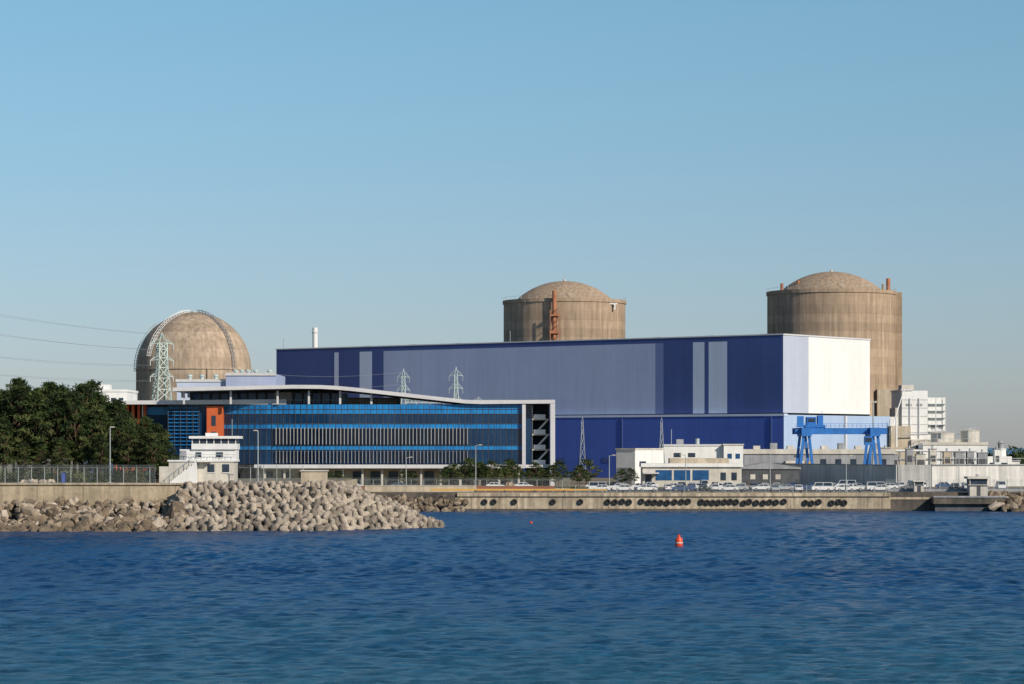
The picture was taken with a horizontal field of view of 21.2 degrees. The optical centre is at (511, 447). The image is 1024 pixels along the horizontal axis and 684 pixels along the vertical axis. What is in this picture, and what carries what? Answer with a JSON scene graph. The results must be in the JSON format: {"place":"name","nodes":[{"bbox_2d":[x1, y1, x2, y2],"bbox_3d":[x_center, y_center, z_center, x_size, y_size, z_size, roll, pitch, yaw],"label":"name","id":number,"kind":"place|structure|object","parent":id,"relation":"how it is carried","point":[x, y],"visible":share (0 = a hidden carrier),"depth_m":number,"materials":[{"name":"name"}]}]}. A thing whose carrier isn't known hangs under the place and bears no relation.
{"place":"outdoors","nodes":[
{"label":"outdoors","id":0,"kind":"place"},
{"bbox_2d":[159,433,242,482],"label":"walls","id":1,"kind":"structure","parent":0,"point":[210,443],"depth_m":479.20,"materials":[{"name":"white paint"}]},
{"bbox_2d":[167,454,211,482],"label":"stairs","id":2,"kind":"structure","parent":1,"relation":"attached to","point":[189,473],"depth_m":477.40,"materials":[{"name":"white paint"}]},
{"bbox_2d":[195,452,229,472],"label":"windows","id":3,"kind":"structure","parent":1,"relation":"attached to","point":[225,468],"depth_m":478.91,"materials":[{"name":"grey glass"}]},
{"bbox_2d":[176,373,284,399],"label":"walls","id":4,"kind":"structure","parent":0,"point":[252,379],"depth_m":878.00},
{"bbox_2d":[187,369,271,378],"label":"roof vents","id":5,"kind":"object","parent":4,"relation":"on","point":[190,376],"visible":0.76,"depth_m":889.43,"materials":[{"name":"white metal"}]},
{"bbox_2d":[256,468,523,485],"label":"ground floor","id":6,"kind":"structure","parent":0,"point":[366,476],"depth_m":703.00,"materials":[{"name":"grey glass"}]},
{"bbox_2d":[254,464,549,467],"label":"slabs","id":7,"kind":"structure","parent":6,"relation":"on","point":[358,466],"depth_m":697.00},
{"bbox_2d":[0,448,1023,683],"bbox_3d":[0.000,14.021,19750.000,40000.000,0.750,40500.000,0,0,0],"label":"water","id":8,"kind":"structure","parent":0,"point":[717,597],"depth_m":246.95,"materials":[{"name":"liquid"}]},
{"bbox_2d":[0,484,196,531],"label":"riprap rocks","id":9,"kind":"object","parent":8,"relation":"in","point":[58,514],"visible":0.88,"depth_m":461.16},
{"bbox_2d":[3,494,398,530],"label":"breakwater mound","id":10,"kind":"object","parent":8,"relation":"in","point":[15,518],"visible":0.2,"depth_m":469.35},
{"bbox_2d":[158,480,443,530],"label":"tetrapods","id":11,"kind":"object","parent":10,"relation":"on","point":[308,505],"visible":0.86,"depth_m":464.21,"materials":[{"name":"concrete"}]},
{"bbox_2d":[300,470,328,483],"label":"concrete block","id":12,"kind":"structure","parent":10,"relation":"on","point":[314,475],"depth_m":473.50,"materials":[{"name":"white paint"}]},
{"bbox_2d":[0,458,1023,500],"bbox_3d":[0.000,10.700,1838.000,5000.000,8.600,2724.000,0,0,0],"label":"ground","id":13,"kind":"structure","parent":0,"point":[435,495],"depth_m":601.88,"materials":[{"name":"concrete"}]},
{"bbox_2d":[0,400,17,481],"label":"pine tree","id":14,"kind":"object","parent":13,"relation":"on","point":[2,410],"visible":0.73,"depth_m":495.91,"materials":[{"name":"green plant"}]},
{"bbox_2d":[0,417,20,482],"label":"pine tree","id":15,"kind":"object","parent":13,"relation":"on","point":[7,435],"visible":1,"depth_m":490.13,"materials":[{"name":"green plant"}]},
{"bbox_2d":[5,377,31,461],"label":"pine tree","id":16,"kind":"object","parent":13,"relation":"on","point":[19,381],"visible":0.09,"depth_m":517.34,"materials":[{"name":"green plant"}]},
{"bbox_2d":[0,385,47,481],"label":"pine tree","id":17,"kind":"object","parent":13,"relation":"on","point":[19,394],"visible":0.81,"depth_m":494.11,"materials":[{"name":"green plant"}]},
{"bbox_2d":[13,443,36,479],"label":"pine tree","id":18,"kind":"object","parent":13,"relation":"on","point":[23,449],"visible":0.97,"depth_m":491.58,"materials":[{"name":"green plant"}]},
{"bbox_2d":[14,387,56,472],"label":"pine tree","id":19,"kind":"object","parent":13,"relation":"on","point":[37,391],"visible":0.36,"depth_m":499.70,"materials":[{"name":"green plant"}]},
{"bbox_2d":[14,394,59,475],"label":"pine tree","id":20,"kind":"object","parent":13,"relation":"on","point":[42,404],"visible":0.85,"depth_m":494.36,"materials":[{"name":"green plant"}]},
{"bbox_2d":[30,444,52,473],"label":"pine tree","id":21,"kind":"object","parent":13,"relation":"on","point":[38,454],"visible":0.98,"depth_m":491.50,"materials":[{"name":"green plant"}]},
{"bbox_2d":[30,380,71,478],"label":"pine tree","id":22,"kind":"object","parent":13,"relation":"on","point":[51,387],"visible":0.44,"depth_m":500.42,"materials":[{"name":"green plant"}]},
{"bbox_2d":[35,391,79,478],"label":"pine tree","id":23,"kind":"object","parent":13,"relation":"on","point":[54,406],"visible":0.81,"depth_m":495.64,"materials":[{"name":"green plant"}]},
{"bbox_2d":[50,439,73,471],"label":"pine tree","id":24,"kind":"object","parent":13,"relation":"on","point":[63,451],"visible":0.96,"depth_m":488.60,"materials":[{"name":"green plant"}]},
{"bbox_2d":[50,398,90,479],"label":"pine tree","id":25,"kind":"object","parent":13,"relation":"on","point":[77,425],"visible":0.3,"depth_m":499.77,"materials":[{"name":"green plant"}]},
{"bbox_2d":[54,389,96,481],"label":"pine tree","id":26,"kind":"object","parent":13,"relation":"on","point":[72,406],"visible":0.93,"depth_m":495.31,"materials":[{"name":"green plant"}]},
{"bbox_2d":[0,465,155,482],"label":"chain link fence","id":27,"kind":"object","parent":13,"relation":"on","point":[97,478],"visible":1,"depth_m":477.30,"materials":[{"name":"metal"}]},
{"bbox_2d":[0,468,158,482],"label":"shrub undergrowth","id":28,"kind":"object","parent":13,"relation":"on","point":[82,474],"visible":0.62,"depth_m":487.88,"materials":[{"name":"green plant"}]},
{"bbox_2d":[73,441,94,481],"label":"pine tree","id":29,"kind":"object","parent":13,"relation":"on","point":[84,447],"visible":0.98,"depth_m":492.02,"materials":[{"name":"green plant"}]},
{"bbox_2d":[72,382,104,472],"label":"pine tree","id":30,"kind":"object","parent":13,"relation":"on","point":[82,389],"visible":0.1,"depth_m":509.01,"materials":[{"name":"green plant"}]},
{"bbox_2d":[85,379,109,479],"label":"pine tree","id":31,"kind":"object","parent":13,"relation":"on","point":[92,383],"visible":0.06,"depth_m":534.17,"materials":[{"name":"green plant"}]},
{"bbox_2d":[79,405,116,481],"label":"pine tree","id":32,"kind":"object","parent":13,"relation":"on","point":[97,415],"visible":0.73,"depth_m":495.18,"materials":[{"name":"green plant"}]},
{"bbox_2d":[78,392,119,473],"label":"pine tree","id":33,"kind":"object","parent":13,"relation":"on","point":[96,399],"visible":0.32,"depth_m":502.60,"materials":[{"name":"green plant"}]},
{"bbox_2d":[90,434,112,482],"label":"pine tree","id":34,"kind":"object","parent":13,"relation":"on","point":[102,441],"visible":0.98,"depth_m":488.56,"materials":[{"name":"green plant"}]},
{"bbox_2d":[84,389,137,477],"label":"walls","id":35,"kind":"structure","parent":13,"relation":"on","point":[127,395],"depth_m":720.00,"materials":[{"name":"white paint"}]},
{"bbox_2d":[96,397,134,481],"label":"pine tree","id":36,"kind":"object","parent":13,"relation":"on","point":[118,406],"visible":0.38,"depth_m":501.34,"materials":[{"name":"green plant"}]},
{"bbox_2d":[104,415,132,474],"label":"pine tree","id":37,"kind":"object","parent":13,"relation":"on","point":[120,422],"visible":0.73,"depth_m":495.60,"materials":[{"name":"green plant"}]},
{"bbox_2d":[112,425,142,482],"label":"pine tree","id":38,"kind":"object","parent":13,"relation":"on","point":[129,431],"visible":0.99,"depth_m":491.55,"materials":[{"name":"green plant"}]},
{"bbox_2d":[130,426,153,480],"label":"pine tree","id":39,"kind":"object","parent":13,"relation":"on","point":[140,430],"visible":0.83,"depth_m":494.19,"materials":[{"name":"green plant"}]},
{"bbox_2d":[136,416,153,475],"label":"pine tree","id":40,"kind":"object","parent":13,"relation":"on","point":[145,423],"visible":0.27,"depth_m":536.72,"materials":[{"name":"green plant"}]},
{"bbox_2d":[134,429,165,473],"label":"pine tree","id":41,"kind":"object","parent":13,"relation":"on","point":[149,442],"visible":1,"depth_m":490.79,"materials":[{"name":"green plant"}]},
{"bbox_2d":[147,423,171,479],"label":"pine tree","id":42,"kind":"object","parent":13,"relation":"on","point":[156,428],"visible":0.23,"depth_m":515.30,"materials":[{"name":"green plant"}]},
{"bbox_2d":[150,333,173,399],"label":"transmission tower","id":43,"kind":"structure","parent":13,"relation":"on","point":[164,356],"depth_m":799.46,"materials":[{"name":"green metal"}]},
{"bbox_2d":[0,314,399,387],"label":"power lines","id":44,"kind":"object","parent":43,"relation":"attached to","point":[141,349],"visible":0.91,"depth_m":794.29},
{"bbox_2d":[147,434,176,468],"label":"pine tree","id":45,"kind":"object","parent":13,"relation":"on","point":[163,438],"visible":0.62,"depth_m":496.92,"materials":[{"name":"green plant"}]},
{"bbox_2d":[0,479,356,507],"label":"seawall","id":46,"kind":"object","parent":13,"relation":"on","point":[83,493],"visible":0.21,"depth_m":474.60,"materials":[{"name":"concrete"}]},
{"bbox_2d":[134,310,251,399],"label":"containment dome","id":47,"kind":"structure","parent":13,"relation":"on","point":[205,339],"depth_m":943.45,"materials":[{"name":"concrete"}]},
{"bbox_2d":[105,399,288,477],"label":"wing","id":48,"kind":"structure","parent":13,"relation":"on","point":[180,421],"depth_m":704.00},
{"bbox_2d":[238,464,255,477],"bbox_3d":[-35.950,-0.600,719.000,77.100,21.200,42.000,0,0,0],"label":"fence","id":49,"kind":"object","parent":13,"relation":"on","point":[241,473],"visible":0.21,"depth_m":714.00,"materials":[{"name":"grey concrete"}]},
{"bbox_2d":[183,391,400,405],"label":"penthouse","id":50,"kind":"object","parent":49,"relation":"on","point":[307,398],"visible":0.61,"depth_m":711.90,"materials":[{"name":"white paint"}]},
{"bbox_2d":[223,404,521,463],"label":"glazing","id":51,"kind":"structure","parent":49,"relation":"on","point":[508,434],"depth_m":698.00,"materials":[{"name":"blue glass"}]},
{"bbox_2d":[224,404,521,463],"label":"mullions","id":52,"kind":"object","parent":51,"relation":"attached to","point":[394,423],"visible":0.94,"depth_m":697.90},
{"bbox_2d":[276,428,467,462],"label":"fins","id":53,"kind":"object","parent":52,"relation":"attached to","point":[369,443],"visible":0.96,"depth_m":697.40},
{"bbox_2d":[237,465,302,482],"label":"chain link fence","id":54,"kind":"object","parent":13,"relation":"on","point":[263,474],"visible":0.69,"depth_m":477.30,"materials":[{"name":"metal"}]},
{"bbox_2d":[312,328,317,347],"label":"exhaust stack","id":55,"kind":"object","parent":13,"relation":"on","point":[314,337],"visible":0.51,"depth_m":1039.18,"materials":[{"name":"white paint"}]},
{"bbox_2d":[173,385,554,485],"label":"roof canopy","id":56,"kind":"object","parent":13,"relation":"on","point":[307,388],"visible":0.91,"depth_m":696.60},
{"bbox_2d":[365,486,475,491],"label":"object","id":57,"kind":"object","parent":13,"relation":"on","point":[398,488],"visible":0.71,"depth_m":612.00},
{"bbox_2d":[444,463,464,484],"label":"pine tree","id":58,"kind":"object","parent":13,"relation":"on","point":[451,468],"visible":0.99,"depth_m":674.81,"materials":[{"name":"green plant"}]},
{"bbox_2d":[361,486,554,489],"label":"planter wall","id":59,"kind":"structure","parent":13,"relation":"on","point":[513,487],"depth_m":640.00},
{"bbox_2d":[453,463,473,484],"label":"pine tree","id":60,"kind":"object","parent":13,"relation":"on","point":[462,467],"visible":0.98,"depth_m":672.47,"materials":[{"name":"green plant"}]},
{"bbox_2d":[357,478,570,488],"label":"chain link fence","id":61,"kind":"object","parent":13,"relation":"on","point":[480,481],"visible":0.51,"depth_m":650.00,"materials":[{"name":"metal"}]},
{"bbox_2d":[464,463,488,485],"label":"pine tree","id":62,"kind":"object","parent":13,"relation":"on","point":[473,469],"visible":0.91,"depth_m":671.16,"materials":[{"name":"green plant"}]},
{"bbox_2d":[478,460,503,481],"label":"pine tree","id":63,"kind":"object","parent":13,"relation":"on","point":[492,463],"visible":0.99,"depth_m":670.75,"materials":[{"name":"green plant"}]},
{"bbox_2d":[502,461,525,485],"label":"pine tree","id":64,"kind":"object","parent":13,"relation":"on","point":[512,464],"visible":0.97,"depth_m":678.63,"materials":[{"name":"green plant"}]},
{"bbox_2d":[431,489,606,491],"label":"yellow guard rail","id":65,"kind":"object","parent":13,"relation":"on","point":[485,490],"visible":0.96,"depth_m":606.00,"materials":[{"name":"metal"}]},
{"bbox_2d":[525,405,549,485],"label":"stair tower","id":66,"kind":"structure","parent":13,"relation":"on","point":[537,434],"depth_m":708.50,"materials":[{"name":"metal"}]},
{"bbox_2d":[544,464,566,481],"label":"pine tree","id":67,"kind":"object","parent":13,"relation":"on","point":[554,468],"visible":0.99,"depth_m":673.21,"materials":[{"name":"green plant"}]},
{"bbox_2d":[548,460,570,486],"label":"pine tree","id":68,"kind":"object","parent":13,"relation":"on","point":[560,464],"visible":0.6,"depth_m":687.11,"materials":[{"name":"green plant"}]},
{"bbox_2d":[503,281,625,341],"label":"shell","id":69,"kind":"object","parent":13,"relation":"on","point":[588,312],"visible":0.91,"depth_m":992.20,"materials":[{"name":"concrete"}]},
{"bbox_2d":[567,464,591,481],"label":"pine tree","id":70,"kind":"object","parent":13,"relation":"on","point":[579,467],"visible":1,"depth_m":667.74,"materials":[{"name":"green plant"}]},
{"bbox_2d":[276,334,889,477],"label":"turbine hall","id":71,"kind":"structure","parent":13,"relation":"on","point":[762,391],"depth_m":885.67,"materials":[{"name":"metal"}]},
{"bbox_2d":[550,291,559,340],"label":"vent stack","id":72,"kind":"object","parent":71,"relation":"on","point":[554,332],"visible":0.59,"depth_m":985.09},
{"bbox_2d":[572,458,601,487],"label":"pine tree","id":73,"kind":"object","parent":13,"relation":"on","point":[588,462],"visible":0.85,"depth_m":674.02,"materials":[{"name":"green plant"}]},
{"bbox_2d":[639,458,742,486],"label":"security office","id":74,"kind":"structure","parent":13,"relation":"on","point":[711,470],"depth_m":690.00,"materials":[{"name":"white paint"}]},
{"bbox_2d":[656,470,736,479],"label":"windows","id":75,"kind":"structure","parent":74,"relation":"in","point":[663,474],"depth_m":689.92,"materials":[{"name":"blue glass"}]},
{"bbox_2d":[384,490,1023,511],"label":"riprap rocks","id":76,"kind":"object","parent":13,"relation":"on","point":[1014,503],"visible":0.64,"depth_m":595.92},
{"bbox_2d":[421,489,1023,510],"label":"wall","id":77,"kind":"structure","parent":13,"relation":"on","point":[901,500],"depth_m":599.00,"materials":[{"name":"concrete"}]},
{"bbox_2d":[482,498,847,505],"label":"tire fenders","id":78,"kind":"object","parent":77,"relation":"attached to","point":[711,501],"visible":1,"depth_m":598.53,"materials":[{"name":"rubber"}]},
{"bbox_2d":[911,479,924,491],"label":"watch booth","id":79,"kind":"object","parent":77,"relation":"on","point":[918,485],"visible":1,"depth_m":600.45,"materials":[{"name":"white paint"}]},
{"bbox_2d":[575,486,887,491],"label":"chain link fence","id":80,"kind":"object","parent":13,"relation":"on","point":[732,489],"visible":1,"depth_m":602.50,"materials":[{"name":"metal"}]},
{"bbox_2d":[742,462,800,484],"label":"equipment shed","id":81,"kind":"structure","parent":13,"relation":"on","point":[760,472],"depth_m":722.00,"materials":[{"name":"grey metal"}]},
{"bbox_2d":[576,488,1023,491],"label":"parking lot","id":82,"kind":"structure","parent":13,"relation":"on","point":[747,490],"depth_m":629.39,"materials":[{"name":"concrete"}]},
{"bbox_2d":[811,482,832,490],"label":"parked van","id":83,"kind":"object","parent":82,"relation":"on","point":[818,485],"visible":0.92,"depth_m":617.21,"materials":[{"name":"white metal"}]},
{"bbox_2d":[766,272,896,415],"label":"shell","id":84,"kind":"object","parent":13,"relation":"on","point":[851,308],"visible":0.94,"depth_m":944.17,"materials":[{"name":"concrete"}]},
{"bbox_2d":[768,264,895,291],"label":"roof equipment","id":85,"kind":"object","parent":84,"relation":"on","point":[887,286],"visible":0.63,"depth_m":953.87,"materials":[{"name":"metal"}]},
{"bbox_2d":[792,415,886,463],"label":"gantry crane","id":86,"kind":"object","parent":13,"relation":"on","point":[810,428],"visible":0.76,"depth_m":757.00,"materials":[{"name":"blue metal"}]},
{"bbox_2d":[876,292,901,415],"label":"buttress","id":87,"kind":"structure","parent":13,"relation":"on","point":[883,400],"depth_m":957.00,"materials":[{"name":"concrete"}]},
{"bbox_2d":[780,464,1023,486],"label":"wall","id":88,"kind":"structure","parent":13,"relation":"on","point":[864,474],"depth_m":696.32,"materials":[{"name":"paint"}]},
{"bbox_2d":[773,463,1023,465],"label":"coping","id":89,"kind":"object","parent":88,"relation":"on","point":[897,465],"visible":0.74,"depth_m":697.91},
{"bbox_2d":[905,446,912,464],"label":"equipment enclosure","id":90,"kind":"object","parent":13,"relation":"on","point":[908,456],"visible":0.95,"depth_m":818.08,"materials":[{"name":"metal"}]},
{"bbox_2d":[914,451,925,464],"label":"equipment enclosure","id":91,"kind":"object","parent":13,"relation":"on","point":[920,458],"visible":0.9,"depth_m":822.32,"materials":[{"name":"white paint"}]},
{"bbox_2d":[928,446,936,464],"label":"equipment enclosure","id":92,"kind":"object","parent":13,"relation":"on","point":[933,454],"visible":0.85,"depth_m":825.77,"materials":[{"name":"white paint"}]},
{"bbox_2d":[896,450,975,464],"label":"pipe rack","id":93,"kind":"object","parent":13,"relation":"on","point":[900,459],"visible":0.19,"depth_m":835.31,"materials":[{"name":"metal"}]},
{"bbox_2d":[886,479,1022,491],"bbox_3d":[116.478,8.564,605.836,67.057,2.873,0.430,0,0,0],"label":"parked cars","id":94,"kind":"object","parent":13,"relation":"on","point":[955,485],"visible":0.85,"depth_m":606.00,"materials":[{"name":"metal"}]},
{"bbox_2d":[954,449,964,463],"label":"equipment enclosure","id":95,"kind":"object","parent":13,"relation":"on","point":[958,461],"visible":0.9,"depth_m":825.82,"materials":[{"name":"metal"}]},
{"bbox_2d":[931,496,1006,510],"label":"pier platform","id":96,"kind":"structure","parent":13,"relation":"on","point":[961,503],"depth_m":596.00,"materials":[{"name":"concrete"}]},
{"bbox_2d":[964,474,990,495],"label":"watch booth","id":97,"kind":"object","parent":96,"relation":"on","point":[977,484],"visible":0.98,"depth_m":598.54,"materials":[{"name":"white paint"}]},
{"bbox_2d":[976,449,987,463],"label":"equipment enclosure","id":98,"kind":"object","parent":13,"relation":"on","point":[981,454],"visible":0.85,"depth_m":828.74,"materials":[{"name":"metal"}]},
{"bbox_2d":[988,445,1023,463],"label":"distant trees","id":99,"kind":"object","parent":13,"relation":"on","point":[1019,455],"visible":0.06,"depth_m":1244.46,"materials":[{"name":"plant"}]},
{"bbox_2d":[998,440,1020,463],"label":"storage tank","id":100,"kind":"object","parent":13,"relation":"on","point":[1001,447],"visible":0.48,"depth_m":954.05,"materials":[{"name":"white paint"}]},
{"bbox_2d":[0,0,1023,447],"label":"sky","id":101,"kind":"structure","parent":0,"point":[357,172],"materials":[{"name":"blue"}]},
{"bbox_2d":[615,448,664,484],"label":"walls","id":102,"kind":"structure","parent":0,"point":[627,458],"depth_m":732.36,"materials":[{"name":"white paint"}]},
{"bbox_2d":[660,444,743,462],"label":"walls","id":103,"kind":"structure","parent":0,"point":[710,450],"depth_m":760.00,"materials":[{"name":"white paint"}]},
{"bbox_2d":[743,449,895,464],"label":"walls","id":104,"kind":"structure","parent":0,"point":[755,456],"depth_m":800.00,"materials":[{"name":"white paint"}]},
{"bbox_2d":[753,443,877,448],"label":"roof units","id":105,"kind":"object","parent":104,"relation":"on","point":[774,445],"visible":0.8,"depth_m":803.00,"materials":[{"name":"white paint"}]},
{"bbox_2d":[880,385,960,448],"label":"walls","id":106,"kind":"structure","parent":0,"point":[927,414],"depth_m":900.00,"materials":[{"name":"white paint"}]},
{"bbox_2d":[889,389,960,446],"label":"gantry","id":107,"kind":"object","parent":106,"relation":"attached to","point":[895,418],"visible":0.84,"depth_m":899.60,"materials":[{"name":"metal"}]},
{"bbox_2d":[896,439,1011,464],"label":"walls","id":108,"kind":"structure","parent":0,"point":[938,444],"depth_m":870.00,"materials":[{"name":"white paint"}]},
{"bbox_2d":[930,430,954,441],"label":"rooftop structure","id":109,"kind":"object","parent":108,"relation":"on","point":[946,434],"visible":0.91,"depth_m":884.99,"materials":[{"name":"white paint"}]},
{"bbox_2d":[961,427,979,441],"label":"rooftop structure","id":110,"kind":"object","parent":108,"relation":"on","point":[971,434],"visible":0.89,"depth_m":885.50,"materials":[{"name":"white paint"}]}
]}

